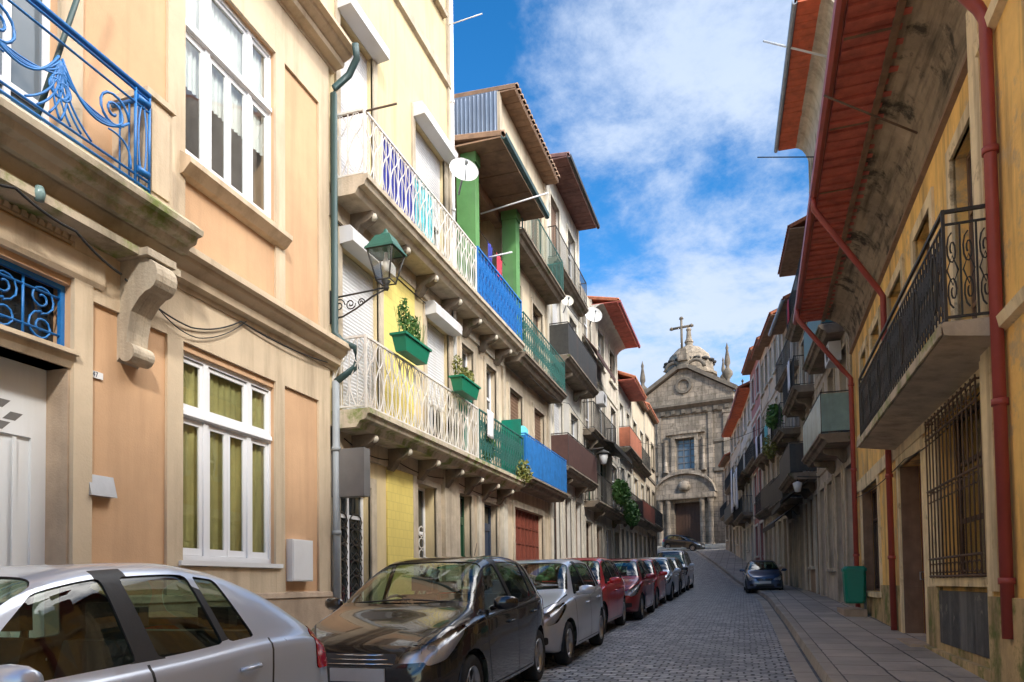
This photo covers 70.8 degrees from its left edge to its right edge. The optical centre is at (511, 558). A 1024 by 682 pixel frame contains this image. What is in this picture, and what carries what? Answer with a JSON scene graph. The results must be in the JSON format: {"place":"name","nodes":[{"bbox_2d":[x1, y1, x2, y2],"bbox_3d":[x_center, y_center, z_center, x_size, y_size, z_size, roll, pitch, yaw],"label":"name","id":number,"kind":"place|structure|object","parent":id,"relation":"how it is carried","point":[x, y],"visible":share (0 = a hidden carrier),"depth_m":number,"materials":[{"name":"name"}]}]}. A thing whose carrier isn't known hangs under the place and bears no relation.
{"place":"outdoors","nodes":[
{"label":"outdoors","id":0,"kind":"place"},
{"bbox_2d":[453,0,808,390],"label":"sky","id":1,"kind":"structure","parent":0,"point":[664,111],"materials":[{"name":"blue"}]},
{"bbox_2d":[505,550,796,681],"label":"road","id":2,"kind":"structure","parent":0,"point":[713,624],"depth_m":11.80,"materials":[{"name":"stone"}]},
{"bbox_2d":[0,562,327,681],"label":"silver car","id":3,"kind":"object","parent":2,"relation":"on","point":[113,634],"visible":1,"depth_m":4.08,"materials":[{"name":"paint"}]},
{"bbox_2d":[311,543,544,681],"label":"bronze car","id":4,"kind":"object","parent":2,"relation":"on","point":[484,628],"visible":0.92,"depth_m":6.74,"materials":[{"name":"paint"}]},
{"bbox_2d":[462,550,603,663],"bbox_3d":[0.392,0.667,11.338,2.089,1.632,3.654,-1,0,18],"label":"pale silver car","id":5,"kind":"object","parent":2,"relation":"on","point":[573,612],"visible":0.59,"depth_m":10.61,"materials":[{"name":"paint"}]},
{"bbox_2d":[537,550,625,633],"bbox_3d":[1.328,0.648,14.989,2.111,1.665,3.575,-1,0,19],"label":"bright red car","id":6,"kind":"object","parent":2,"relation":"on","point":[614,599],"visible":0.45,"depth_m":14.97,"materials":[{"name":"paint"}]},
{"bbox_2d":[583,557,655,618],"bbox_3d":[2.680,0.652,18.557,2.154,1.632,3.694,-1,0,18],"label":"maroon car","id":7,"kind":"object","parent":2,"relation":"on","point":[639,581],"visible":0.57,"depth_m":17.68,"materials":[{"name":"paint"}]},
{"bbox_2d":[615,558,667,607],"bbox_3d":[3.812,0.654,22.292,2.089,1.615,3.694,-1,0,18],"label":"red car","id":8,"kind":"object","parent":2,"relation":"on","point":[659,582],"visible":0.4,"depth_m":22.20,"materials":[{"name":"paint"}]},
{"bbox_2d":[632,553,680,600],"bbox_3d":[5.058,0.620,25.990,2.154,1.665,3.694,-1,0,18],"label":"grey car","id":9,"kind":"object","parent":2,"relation":"on","point":[672,580],"visible":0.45,"depth_m":25.40,"materials":[{"name":"paint"}]},
{"bbox_2d":[636,557,687,594],"bbox_3d":[6.209,0.613,29.719,2.154,1.665,3.694,-1,0,18],"label":"car","id":10,"kind":"object","parent":2,"relation":"on","point":[682,582],"visible":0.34,"depth_m":29.51,"materials":[{"name":"paint"}]},
{"bbox_2d":[656,547,694,589],"bbox_3d":[7.520,0.452,33.829,2.193,1.970,4.522,-1,0,18],"label":"white van","id":11,"kind":"object","parent":2,"relation":"on","point":[689,575],"visible":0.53,"depth_m":33.74,"materials":[{"name":"paint"}]},
{"bbox_2d":[662,535,704,550],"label":"black crossing car","id":12,"kind":"object","parent":2,"relation":"on","point":[693,544],"visible":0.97,"depth_m":68.72,"materials":[{"name":"paint"}]},
{"bbox_2d":[693,551,818,681],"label":"gutter strip","id":13,"kind":"object","parent":2,"relation":"on","point":[801,668],"visible":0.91,"depth_m":11.62,"materials":[{"name":"stone"}]},
{"bbox_2d":[696,551,821,681],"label":"gutter channel","id":14,"kind":"object","parent":13,"relation":"on","point":[810,665],"visible":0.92,"depth_m":11.61,"materials":[{"name":"stone"}]},
{"bbox_2d":[699,549,987,681],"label":"pavement","id":15,"kind":"structure","parent":0,"point":[869,648],"depth_m":10.60,"materials":[{"name":"stone"}]},
{"bbox_2d":[739,560,786,592],"bbox_3d":[10.261,0.632,29.513,1.809,1.432,3.773,-1,0,16],"label":"navy car","id":16,"kind":"object","parent":15,"relation":"on","point":[768,577],"visible":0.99,"depth_m":28.07,"materials":[{"name":"paint"}]},
{"bbox_2d":[837,607,867,616],"bbox_3d":[7.495,1.323,15.888,0.462,0.460,1.608,-1,-2,18],"label":"door stone","id":17,"kind":"object","parent":15,"relation":"on","point":[852,612],"visible":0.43,"depth_m":15.17,"materials":[{"name":"stone"}]},
{"bbox_2d":[841,566,866,608],"bbox_3d":[7.241,0.692,15.189,0.490,1.060,0.477,-1,-2,18],"label":"litter bin","id":18,"kind":"object","parent":15,"relation":"on","point":[854,585],"visible":0.94,"depth_m":15.01,"materials":[{"name":"plastic"}]},
{"bbox_3d":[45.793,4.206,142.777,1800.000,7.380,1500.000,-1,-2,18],"label":"ground","id":19,"kind":"structure","parent":0,"visible":0},
{"bbox_2d":[0,0,359,637],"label":"peach house","id":20,"kind":"structure","parent":19,"relation":"on","point":[171,157],"depth_m":7.34,"materials":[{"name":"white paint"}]},
{"bbox_2d":[0,356,46,637],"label":"door","id":21,"kind":"structure","parent":20,"relation":"in","point":[22,386],"depth_m":6.08,"materials":[{"name":"wood"}]},
{"bbox_2d":[0,0,49,125],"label":"french window","id":22,"kind":"structure","parent":20,"relation":"in","point":[31,42],"depth_m":6.04,"materials":[{"name":"white paint"}]},
{"bbox_2d":[34,185,45,202],"bbox_3d":[-3.728,-2.880,5.681,0.086,0.130,0.090,-1,-2,18],"label":"insulator","id":23,"kind":"object","parent":20,"relation":"attached to","point":[40,194],"visible":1,"depth_m":5.66,"materials":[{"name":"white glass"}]},
{"bbox_2d":[35,0,79,115],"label":"green pole","id":24,"kind":"object","parent":20,"relation":"on","point":[69,22],"visible":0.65,"depth_m":5.85,"materials":[{"name":"metal"}]},
{"bbox_2d":[0,183,121,274],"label":"cable","id":25,"kind":"object","parent":20,"relation":"attached to","point":[60,223],"visible":1,"depth_m":5.85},
{"bbox_2d":[89,474,116,497],"bbox_3d":[-3.697,-0.653,6.490,0.080,0.190,0.279,-1,-2,18],"label":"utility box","id":26,"kind":"object","parent":20,"relation":"attached to","point":[102,486],"visible":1,"depth_m":6.48,"materials":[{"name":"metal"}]},
{"bbox_2d":[125,278,327,362],"bbox_3d":[-3.123,-2.611,8.413,0.071,0.420,3.558,-1,-2,16],"label":"cable","id":27,"kind":"object","parent":20,"relation":"attached to","point":[126,280],"visible":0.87,"depth_m":8.24,"materials":[{"name":"rubber"}]},
{"bbox_2d":[183,351,271,563],"bbox_3d":[-3.288,-1.063,8.277,0.137,2.219,1.599,-1,-2,17],"label":"window","id":28,"kind":"structure","parent":20,"relation":"in","point":[227,438],"depth_m":8.27,"materials":[{"name":"white paint"}]},
{"bbox_2d":[185,0,271,218],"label":"window","id":29,"kind":"structure","parent":20,"relation":"in","point":[224,59],"depth_m":8.53,"materials":[{"name":"white paint"}]},
{"bbox_2d":[286,539,312,580],"bbox_3d":[-2.777,0.026,9.434,0.112,0.542,0.470,-1,-2,18],"label":"meter box","id":30,"kind":"object","parent":20,"relation":"attached to","point":[299,560],"visible":1,"depth_m":9.33,"materials":[{"name":"white plastic"}]},
{"bbox_2d":[331,447,369,498],"bbox_3d":[-2.304,-1.221,10.294,0.520,0.684,0.180,-1,-2,18],"label":"hanging sign","id":31,"kind":"object","parent":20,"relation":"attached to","point":[354,472],"visible":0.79,"depth_m":10.20,"materials":[{"name":"metal"}]},
{"bbox_2d":[328,0,482,603],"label":"cream house","id":32,"kind":"structure","parent":19,"relation":"on","point":[396,90],"depth_m":12.23,"materials":[{"name":"paint"}]},
{"bbox_2d":[340,478,377,603],"bbox_3d":[-2.443,0.136,10.956,0.205,2.845,1.249,-1,-2,18],"label":"glazed door","id":33,"kind":"structure","parent":32,"relation":"in","point":[351,509],"depth_m":11.25,"materials":[{"name":"white paint"}]},
{"bbox_2d":[330,228,406,323],"bbox_3d":[-2.102,-4.044,10.287,1.125,1.260,0.450,-1,-2,18],"label":"street lamp","id":34,"kind":"object","parent":32,"relation":"attached to","point":[385,247],"visible":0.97,"depth_m":10.16,"materials":[{"name":"green metal"}]},
{"bbox_2d":[383,136,414,222],"bbox_3d":[-1.811,-6.002,11.550,0.036,0.920,1.099,-1,-2,18],"label":"cloth","id":35,"kind":"object","parent":32,"relation":"hanging from","point":[401,186],"visible":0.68,"depth_m":11.47,"materials":[{"name":"fabric"}]},
{"bbox_2d":[389,297,431,365],"bbox_3d":[-1.591,-3.598,11.397,0.280,0.864,0.966,-1,-2,18],"label":"flower box","id":36,"kind":"object","parent":32,"relation":"attached to","point":[410,346],"visible":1,"depth_m":11.19,"materials":[{"name":"green plastic"}]},
{"bbox_2d":[415,178,433,242],"bbox_3d":[-1.521,-5.959,12.451,0.036,0.890,0.762,-1,-2,18],"label":"cloth","id":37,"kind":"object","parent":32,"relation":"hanging from","point":[430,230],"visible":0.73,"depth_m":12.43,"materials":[{"name":"fabric"}]},
{"bbox_2d":[413,475,441,593],"bbox_3d":[-1.699,-0.014,13.458,0.305,3.103,1.253,-1,-2,18],"label":"glazed door","id":38,"kind":"structure","parent":32,"relation":"in","point":[418,493],"depth_m":13.78,"materials":[{"name":"white paint"}]},
{"bbox_2d":[429,404,442,439],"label":"window","id":39,"kind":"structure","parent":32,"relation":"in","point":[437,412],"depth_m":14.39,"materials":[{"name":"white paint"}]},
{"bbox_2d":[449,158,478,194],"bbox_3d":[-0.932,-7.621,14.193,0.540,0.563,0.625,-1,-2,18],"label":"satellite dish","id":40,"kind":"object","parent":32,"relation":"attached to","point":[464,169],"visible":1,"depth_m":14.16,"materials":[{"name":"metal"}]},
{"bbox_2d":[449,355,480,400],"bbox_3d":[-0.895,-3.430,13.601,0.305,0.710,0.960,-1,-2,18],"label":"flower box","id":41,"kind":"object","parent":32,"relation":"attached to","point":[465,386],"visible":1,"depth_m":13.37,"materials":[{"name":"green plastic"}]},
{"bbox_2d":[454,129,549,588],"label":"loggia house","id":42,"kind":"structure","parent":19,"relation":"on","point":[500,191],"depth_m":16.16,"materials":[{"name":"paint"}]},
{"bbox_2d":[459,490,475,588],"bbox_3d":[-1.069,0.039,15.309,0.235,3.113,1.028,-1,-2,18],"label":"door","id":43,"kind":"structure","parent":42,"relation":"in","point":[461,499],"depth_m":15.63,"materials":[{"name":"beige glass"}]},
{"bbox_2d":[458,335,476,454],"bbox_3d":[-1.004,-3.337,15.631,0.285,2.755,1.048,-1,-2,18],"label":"window","id":44,"kind":"structure","parent":42,"relation":"in","point":[461,341],"depth_m":15.93,"materials":[{"name":"white paint"}]},
{"bbox_2d":[487,409,493,439],"bbox_3d":[-0.451,-2.819,15.152,0.026,0.570,0.402,-1,-2,18],"label":"laundry","id":45,"kind":"object","parent":42,"relation":"hanging from","point":[490,424],"visible":1,"depth_m":15.14,"materials":[{"name":"white fabric"}]},
{"bbox_2d":[482,499,500,580],"bbox_3d":[-0.576,0.097,16.842,0.235,3.093,1.285,-1,-2,18],"label":"door","id":46,"kind":"structure","parent":42,"relation":"in","point":[486,509],"depth_m":17.21,"materials":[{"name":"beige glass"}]},
{"bbox_2d":[483,356,499,466],"bbox_3d":[-0.533,-3.291,17.100,0.285,2.755,1.084,-1,-2,18],"label":"window","id":47,"kind":"structure","parent":42,"relation":"in","point":[486,374],"depth_m":17.42,"materials":[{"name":"white paint"}]},
{"bbox_2d":[501,419,520,472],"bbox_3d":[-0.014,-2.741,17.553,0.490,1.300,0.040,-1,-2,18],"label":"balcony screen","id":48,"kind":"object","parent":42,"relation":"attached to","point":[514,425],"visible":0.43,"depth_m":17.53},
{"bbox_2d":[515,459,533,484],"bbox_3d":[0.269,-2.087,17.394,0.431,0.652,0.944,-1,-2,18],"label":"trailing plant","id":49,"kind":"object","parent":42,"relation":"on","point":[525,471],"visible":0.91,"depth_m":17.27,"materials":[{"name":"green plant"}]},
{"bbox_2d":[454,82,568,584],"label":"brown eaved house","id":50,"kind":"structure","parent":19,"relation":"on","point":[527,400],"depth_m":19.77,"materials":[{"name":"paint"}]},
{"bbox_2d":[512,500,545,584],"bbox_3d":[0.417,-0.034,19.957,0.235,2.848,3.101,-1,-2,18],"label":"door","id":51,"kind":"structure","parent":50,"relation":"in","point":[525,527],"depth_m":20.24,"materials":[{"name":"wood"}]},
{"bbox_2d":[530,297,544,369],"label":"window","id":52,"kind":"structure","parent":50,"relation":"in","point":[534,318],"depth_m":21.57,"materials":[{"name":"white glass"}]},
{"bbox_2d":[546,152,599,576],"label":"white narrow house","id":53,"kind":"structure","parent":19,"relation":"on","point":[569,207],"depth_m":24.31,"materials":[{"name":"paint"}]},
{"bbox_2d":[553,502,562,576],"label":"window","id":54,"kind":"structure","parent":53,"relation":"in","point":[554,504],"depth_m":23.33,"materials":[{"name":"beige stone"}]},
{"bbox_2d":[563,493,573,570],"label":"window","id":55,"kind":"structure","parent":53,"relation":"in","point":[570,496],"depth_m":24.83,"materials":[{"name":"clear wood"}]},
{"bbox_2d":[566,223,576,287],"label":"window","id":56,"kind":"structure","parent":53,"relation":"in","point":[568,230],"depth_m":26.29,"materials":[{"name":"white paint"}]},
{"bbox_2d":[569,409,578,440],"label":"window","id":57,"kind":"structure","parent":53,"relation":"in","point":[571,421],"depth_m":25.99,"materials":[{"name":"white paint"}]},
{"bbox_2d":[574,496,583,575],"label":"door","id":58,"kind":"structure","parent":53,"relation":"in","point":[577,500],"depth_m":26.32,"materials":[{"name":"beige glass"}]},
{"bbox_2d":[580,283,640,569],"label":"red eaved house","id":59,"kind":"structure","parent":19,"relation":"on","point":[610,335],"depth_m":30.39,"materials":[{"name":"clear paint"}]},
{"bbox_2d":[582,296,593,354],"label":"window","id":60,"kind":"structure","parent":59,"relation":"in","point":[584,318],"depth_m":28.64,"materials":[{"name":"white paint"}]},
{"bbox_2d":[584,398,592,427],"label":"window","id":61,"kind":"structure","parent":59,"relation":"in","point":[586,411],"depth_m":28.73,"materials":[{"name":"white paint"}]},
{"bbox_2d":[585,516,593,565],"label":"door","id":62,"kind":"structure","parent":59,"relation":"in","point":[590,520],"depth_m":28.24,"materials":[{"name":"beige stone"}]},
{"bbox_2d":[585,307,601,325],"bbox_3d":[3.104,-9.265,27.394,0.604,0.660,0.625,-2,-2,27],"label":"satellite dish","id":63,"kind":"object","parent":59,"relation":"attached to","point":[593,314],"visible":0.97,"depth_m":27.40,"materials":[{"name":"metal"}]},
{"bbox_2d":[583,334,615,382],"bbox_3d":[3.568,-8.040,29.105,0.550,0.880,4.100,-1,-2,18],"label":"railing","id":64,"kind":"object","parent":59,"relation":"attached to","point":[599,356],"visible":0.95,"depth_m":28.34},
{"bbox_2d":[595,521,603,566],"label":"door","id":65,"kind":"structure","parent":59,"relation":"in","point":[597,523],"depth_m":30.25,"materials":[{"name":"beige stone"}]},
{"bbox_2d":[596,322,606,373],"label":"window","id":66,"kind":"structure","parent":59,"relation":"in","point":[601,366],"depth_m":31.37,"materials":[{"name":"white paint"}]},
{"bbox_2d":[603,439,631,464],"bbox_3d":[4.317,-4.569,30.594,0.900,0.530,4.600,-1,-2,18],"label":"awning","id":67,"kind":"object","parent":59,"relation":"attached to","point":[616,448],"visible":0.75,"depth_m":30.11,"materials":[{"name":"black metal"}]},
{"bbox_2d":[611,478,631,507],"bbox_3d":[4.590,-2.754,30.165,0.787,1.253,2.624,-1,-2,18],"label":"hanging plant","id":68,"kind":"object","parent":59,"relation":"hanging from","point":[621,494],"visible":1,"depth_m":29.53,"materials":[{"name":"green plant"}]},
{"bbox_2d":[623,499,640,527],"bbox_3d":[5.416,-2.052,32.790,0.820,1.336,2.652,-1,-2,18],"label":"hanging plant","id":69,"kind":"object","parent":59,"relation":"hanging from","point":[631,513],"visible":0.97,"depth_m":32.18,"materials":[{"name":"green plant"}]},
{"bbox_2d":[618,370,646,565],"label":"terracotta balcony house","id":70,"kind":"structure","parent":19,"relation":"on","point":[630,389],"depth_m":36.56,"materials":[{"name":"white paint"}]},
{"bbox_2d":[631,401,655,562],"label":"sunlit end house","id":71,"kind":"structure","parent":19,"relation":"on","point":[641,472],"depth_m":42.02,"materials":[{"name":"white paint"}]},
{"bbox_2d":[644,402,663,556],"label":"grey end house","id":72,"kind":"structure","parent":19,"relation":"on","point":[651,420],"depth_m":47.46,"materials":[{"name":"white paint"}]},
{"bbox_2d":[640,316,743,550],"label":"church","id":73,"kind":"structure","parent":19,"relation":"on","point":[690,394],"depth_m":74.25,"materials":[{"name":"stone"}]},
{"bbox_2d":[677,438,694,469],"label":"window","id":74,"kind":"structure","parent":73,"relation":"in","point":[685,453],"depth_m":75.03,"materials":[{"name":"blue glass"}]},
{"bbox_2d":[675,502,699,541],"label":"door","id":75,"kind":"structure","parent":73,"relation":"in","point":[687,514],"depth_m":74.70,"materials":[{"name":"brown wood"}]},
{"bbox_2d":[718,452,732,552],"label":"last house","id":76,"kind":"structure","parent":19,"relation":"on","point":[725,462],"depth_m":63.65,"materials":[{"name":"white paint"}]},
{"bbox_2d":[721,416,742,558],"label":"bluish house","id":77,"kind":"structure","parent":19,"relation":"on","point":[731,430],"depth_m":56.80,"materials":[{"name":"white paint"}]},
{"bbox_2d":[728,381,754,565],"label":"white laundry house","id":78,"kind":"structure","parent":19,"relation":"on","point":[743,512],"depth_m":47.59,"materials":[{"name":"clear paint"}]},
{"bbox_2d":[741,346,764,567],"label":"pink house","id":79,"kind":"structure","parent":19,"relation":"on","point":[751,368],"depth_m":42.07,"materials":[{"name":"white paint"}]},
{"bbox_2d":[750,336,772,567],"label":"ochre narrow house","id":80,"kind":"structure","parent":19,"relation":"on","point":[760,354],"depth_m":37.98,"materials":[{"name":"white paint"}]},
{"bbox_2d":[696,550,846,681],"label":"kerb","id":81,"kind":"structure","parent":19,"relation":"on","point":[825,669],"depth_m":11.05,"materials":[{"name":"stone"}]},
{"bbox_2d":[757,308,788,585],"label":"sandstone house","id":82,"kind":"structure","parent":19,"relation":"on","point":[772,344],"depth_m":34.12,"materials":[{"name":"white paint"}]},
{"bbox_2d":[767,293,805,589],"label":"building","id":83,"kind":"structure","parent":19,"relation":"on","point":[782,438],"depth_m":29.13,"materials":[{"name":"white paint"}]},
{"bbox_2d":[761,434,777,458],"bbox_3d":[10.871,-4.736,30.413,0.669,1.038,1.793,-1,-2,18],"label":"hanging plant","id":84,"kind":"object","parent":83,"relation":"hanging from","point":[767,447],"visible":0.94,"depth_m":30.19,"materials":[{"name":"green plant"}]},
{"bbox_2d":[765,403,783,429],"bbox_3d":[10.496,-5.694,28.840,0.742,1.108,1.775,-1,-2,18],"label":"hanging plant","id":85,"kind":"object","parent":83,"relation":"hanging from","point":[771,420],"visible":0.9,"depth_m":28.56,"materials":[{"name":"green plant"}]},
{"bbox_2d":[788,518,794,585],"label":"door","id":86,"kind":"structure","parent":83,"relation":"in","point":[791,520],"depth_m":30.34,"materials":[{"name":"grey stone"}]},
{"bbox_2d":[793,515,799,587],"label":"door","id":87,"kind":"structure","parent":83,"relation":"in","point":[795,518],"depth_m":29.70,"materials":[{"name":"grey stone"}]},
{"bbox_2d":[798,512,804,588],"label":"door","id":88,"kind":"structure","parent":83,"relation":"in","point":[801,514],"depth_m":28.42,"materials":[{"name":"grey stone"}]},
{"bbox_2d":[778,216,820,594],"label":"lilac trim house","id":89,"kind":"structure","parent":19,"relation":"on","point":[798,400],"depth_m":25.31,"materials":[{"name":"white paint"}]},
{"bbox_2d":[804,497,810,590],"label":"door","id":90,"kind":"structure","parent":89,"relation":"in","point":[806,500],"depth_m":27.03,"materials":[{"name":"grey stone"}]},
{"bbox_2d":[808,494,814,569],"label":"window","id":91,"kind":"structure","parent":89,"relation":"in","point":[810,497],"depth_m":25.70,"materials":[{"name":"stone"}]},
{"bbox_2d":[813,489,819,593],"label":"door","id":92,"kind":"structure","parent":89,"relation":"in","point":[815,492],"depth_m":24.53,"materials":[{"name":"wood"}]},
{"bbox_2d":[774,0,854,606],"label":"tall stone house","id":93,"kind":"structure","parent":19,"relation":"on","point":[826,439],"depth_m":20.02,"materials":[{"name":"white paint"}]},
{"bbox_2d":[763,40,826,57],"bbox_3d":[7.647,-13.787,19.469,1.627,0.854,0.052,-1,-2,16],"label":"drying rod","id":94,"kind":"object","parent":93,"relation":"attached to","point":[797,49],"visible":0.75,"depth_m":19.43,"materials":[{"name":"white plastic"}]},
{"bbox_2d":[819,482,828,596],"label":"door","id":95,"kind":"structure","parent":93,"relation":"in","point":[823,487],"depth_m":23.03,"materials":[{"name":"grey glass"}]},
{"bbox_2d":[826,475,835,571],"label":"window","id":96,"kind":"structure","parent":93,"relation":"in","point":[830,479],"depth_m":21.49,"materials":[{"name":"grey glass"}]},
{"bbox_2d":[824,340,841,368],"bbox_3d":[8.439,-5.361,18.944,0.322,0.500,0.758,-1,-2,18],"label":"air conditioner","id":97,"kind":"object","parent":93,"relation":"attached to","point":[833,348],"visible":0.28,"depth_m":18.60,"materials":[{"name":"white metal"}]},
{"bbox_2d":[834,465,845,602],"bbox_3d":[8.931,-0.628,19.566,0.065,3.627,1.310,-1,-2,16],"label":"door","id":98,"kind":"structure","parent":93,"relation":"in","point":[839,471],"depth_m":20.01,"materials":[{"name":"grey wood"}]},
{"bbox_2d":[839,336,849,431],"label":"window","id":99,"kind":"structure","parent":93,"relation":"in","point":[845,344],"depth_m":18.10,"materials":[{"name":"white paint"}]},
{"bbox_2d":[843,456,853,605],"bbox_3d":[8.534,-0.653,17.986,0.185,3.680,1.310,-1,-2,16],"label":"door","id":100,"kind":"structure","parent":93,"relation":"in","point":[845,465],"depth_m":18.51,"materials":[{"name":"grey stone"}]},
{"bbox_2d":[793,0,1015,681],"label":"yellow house","id":101,"kind":"structure","parent":19,"relation":"on","point":[888,279],"depth_m":9.24,"materials":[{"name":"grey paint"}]},
{"bbox_2d":[857,335,868,440],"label":"window","id":102,"kind":"structure","parent":101,"relation":"in","point":[864,348],"depth_m":15.41,"materials":[{"name":"white paint"}]},
{"bbox_2d":[859,475,882,597],"bbox_3d":[7.601,-0.454,15.073,0.355,2.479,2.710,-2,-2,19],"label":"window","id":103,"kind":"structure","parent":101,"relation":"in","point":[877,539],"depth_m":15.75,"materials":[{"name":"grey wood"}]},
{"bbox_2d":[869,305,880,362],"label":"window","id":104,"kind":"structure","parent":101,"relation":"in","point":[877,318],"depth_m":13.90,"materials":[{"name":"white paint"}]},
{"bbox_2d":[885,253,907,388],"bbox_3d":[6.370,-3.714,11.818,0.295,1.970,1.652,-2,-2,19],"label":"window","id":105,"kind":"structure","parent":101,"relation":"in","point":[899,272],"depth_m":11.66,"materials":[{"name":"white paint"}]},
{"bbox_2d":[895,435,928,643],"bbox_3d":[6.286,-0.193,10.979,0.365,3.020,2.073,-2,-2,19],"label":"door","id":106,"kind":"structure","parent":101,"relation":"in","point":[917,445],"depth_m":11.68,"materials":[{"name":"stone"}]},
{"bbox_2d":[910,186,937,359],"bbox_3d":[5.729,-3.457,9.819,0.225,2.610,1.373,-2,-2,19],"label":"french window","id":107,"kind":"structure","parent":101,"relation":"in","point":[929,205],"depth_m":9.80,"materials":[{"name":"beige stone"}]},
{"bbox_2d":[924,374,988,586],"bbox_3d":[5.248,-0.827,8.288,0.396,2.286,2.597,-2,-2,19],"label":"window","id":108,"kind":"structure","parent":101,"relation":"in","point":[964,579],"depth_m":8.30,"materials":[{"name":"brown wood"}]},
{"bbox_2d":[945,101,976,320],"bbox_3d":[5.031,-3.520,7.784,0.225,2.610,1.457,-2,-2,19],"label":"french window","id":109,"kind":"structure","parent":101,"relation":"in","point":[956,141],"depth_m":8.32,"materials":[{"name":"grey glass"}]},
{"bbox_2d":[967,0,1023,681],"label":"ochre house","id":110,"kind":"structure","parent":19,"relation":"on","point":[1004,19],"depth_m":6.36,"materials":[{"name":"orange paint"}]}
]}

